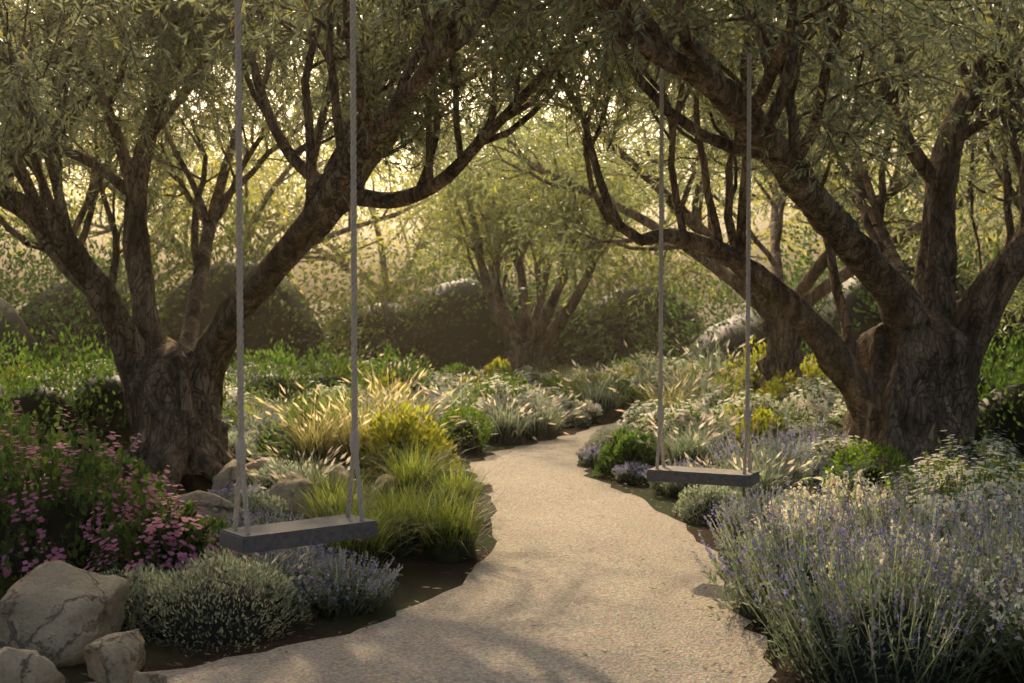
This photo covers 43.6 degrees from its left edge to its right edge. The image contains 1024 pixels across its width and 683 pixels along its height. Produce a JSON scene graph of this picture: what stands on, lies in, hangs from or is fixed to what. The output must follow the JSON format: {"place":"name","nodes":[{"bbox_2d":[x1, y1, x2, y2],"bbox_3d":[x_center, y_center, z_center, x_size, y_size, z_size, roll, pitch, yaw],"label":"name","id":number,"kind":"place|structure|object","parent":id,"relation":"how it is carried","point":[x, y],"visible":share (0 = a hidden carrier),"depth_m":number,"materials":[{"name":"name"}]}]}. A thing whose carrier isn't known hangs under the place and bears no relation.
{"place":"outdoors","nodes":[
{"label":"outdoors","id":0,"kind":"place"},
{"bbox_2d":[0,146,79,237],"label":"olive tree","id":1,"kind":"object","parent":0,"point":[37,191],"depth_m":31.74,"materials":[{"name":"green plant"}]},
{"bbox_2d":[0,9,231,236],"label":"olive tree","id":2,"kind":"object","parent":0,"point":[75,187],"depth_m":24.52,"materials":[{"name":"green plant"}]},
{"bbox_2d":[0,69,424,301],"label":"olive tree","id":3,"kind":"object","parent":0,"point":[171,221],"depth_m":34.13,"materials":[{"name":"green plant"}]},
{"bbox_2d":[0,26,502,290],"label":"olive tree","id":4,"kind":"object","parent":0,"point":[259,194],"depth_m":27.68,"materials":[{"name":"green plant"}]},
{"bbox_2d":[100,65,646,302],"bbox_3d":[-3.649,-3.483,35.223,15.195,7.816,15.405,0,2,0],"label":"olive tree","id":5,"kind":"object","parent":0,"point":[406,214],"depth_m":34.69,"materials":[{"name":"green plant"}]},
{"bbox_2d":[87,422,776,682],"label":"gravel path","id":6,"kind":"structure","parent":0,"point":[623,612],"depth_m":6.02,"materials":[{"name":"beige gravel"}]},
{"bbox_2d":[0,303,1004,682],"bbox_3d":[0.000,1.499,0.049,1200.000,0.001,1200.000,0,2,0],"label":"ground","id":7,"kind":"structure","parent":0,"point":[420,579],"depth_m":6.77,"materials":[{"name":"soil"}]},
{"bbox_2d":[0,0,815,492],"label":"olive tree","id":8,"kind":"object","parent":7,"relation":"on","point":[172,394],"depth_m":9.94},
{"bbox_2d":[232,0,365,556],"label":"swing ropes","id":9,"kind":"object","parent":8,"relation":"hanging from","point":[241,452],"visible":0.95,"depth_m":4.99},
{"bbox_2d":[219,514,377,553],"bbox_3d":[-0.849,0.767,5.128,0.600,0.065,0.220,-1,2,-38],"label":"swing seat","id":10,"kind":"object","parent":9,"relation":"attached to","point":[289,534],"visible":0.94,"depth_m":5.05,"materials":[{"name":"paint"}]},
{"bbox_2d":[0,422,826,682],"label":"rocks","id":11,"kind":"object","parent":7,"relation":"on","point":[58,613],"visible":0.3,"depth_m":5.30,"materials":[{"name":"grey stone"}]},
{"bbox_2d":[0,154,1023,384],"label":"hedge foliage","id":12,"kind":"object","parent":7,"relation":"on","point":[442,324],"visible":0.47,"depth_m":23.96,"materials":[{"name":"green plant"}]},
{"bbox_2d":[0,294,1023,682],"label":"garden plants","id":13,"kind":"object","parent":7,"relation":"on","point":[224,606],"depth_m":7.24,"materials":[{"name":"green plant"}]},
{"bbox_2d":[377,78,693,373],"bbox_3d":[0.475,-1.815,22.472,5.898,5.531,8.292,0,2,0],"label":"olive tree","id":14,"kind":"object","parent":7,"relation":"on","point":[520,195],"depth_m":21.71,"materials":[{"name":"green plant"}]},
{"bbox_2d":[443,72,843,303],"bbox_3d":[4.140,-3.615,36.427,14.511,8.000,11.095,-1,2,-28],"label":"olive tree","id":15,"kind":"object","parent":7,"relation":"on","point":[705,208],"depth_m":37.36,"materials":[{"name":"green plant"}]},
{"bbox_2d":[289,0,1023,488],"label":"olive tree","id":16,"kind":"object","parent":7,"relation":"on","point":[904,376],"depth_m":9.36,"materials":[{"name":"brown plant"}]},
{"bbox_2d":[655,50,751,489],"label":"swing ropes","id":17,"kind":"object","parent":16,"relation":"hanging from","point":[747,421],"visible":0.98,"depth_m":7.19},
{"bbox_2d":[647,465,759,486],"bbox_3d":[1.086,0.765,7.279,0.600,0.065,0.220,1,2,26],"label":"swing seat","id":18,"kind":"object","parent":17,"relation":"hanging from","point":[708,476],"visible":0.98,"depth_m":7.20,"materials":[{"name":"paint"}]},
{"bbox_2d":[413,0,1023,398],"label":"olive tree","id":19,"kind":"object","parent":7,"relation":"on","point":[784,354],"depth_m":17.34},
{"bbox_2d":[0,0,1023,302],"label":"sky","id":20,"kind":"structure","parent":0,"point":[761,227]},
{"bbox_2d":[637,25,1023,284],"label":"olive tree","id":21,"kind":"object","parent":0,"point":[765,199],"depth_m":23.16,"materials":[{"name":"green plant"}]},
{"bbox_2d":[658,87,1015,266],"bbox_3d":[10.292,-3.668,33.183,13.474,8.318,16.472,0,2,0],"label":"olive tree","id":22,"kind":"object","parent":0,"point":[890,169],"depth_m":33.90,"materials":[{"name":"green plant"}]},
{"bbox_2d":[826,75,1002,221],"bbox_3d":[16.261,-3.870,28.733,16.404,9.012,16.392,0,2,0],"label":"olive tree","id":23,"kind":"object","parent":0,"point":[931,150],"depth_m":33.13,"materials":[{"name":"green plant"}]}
]}

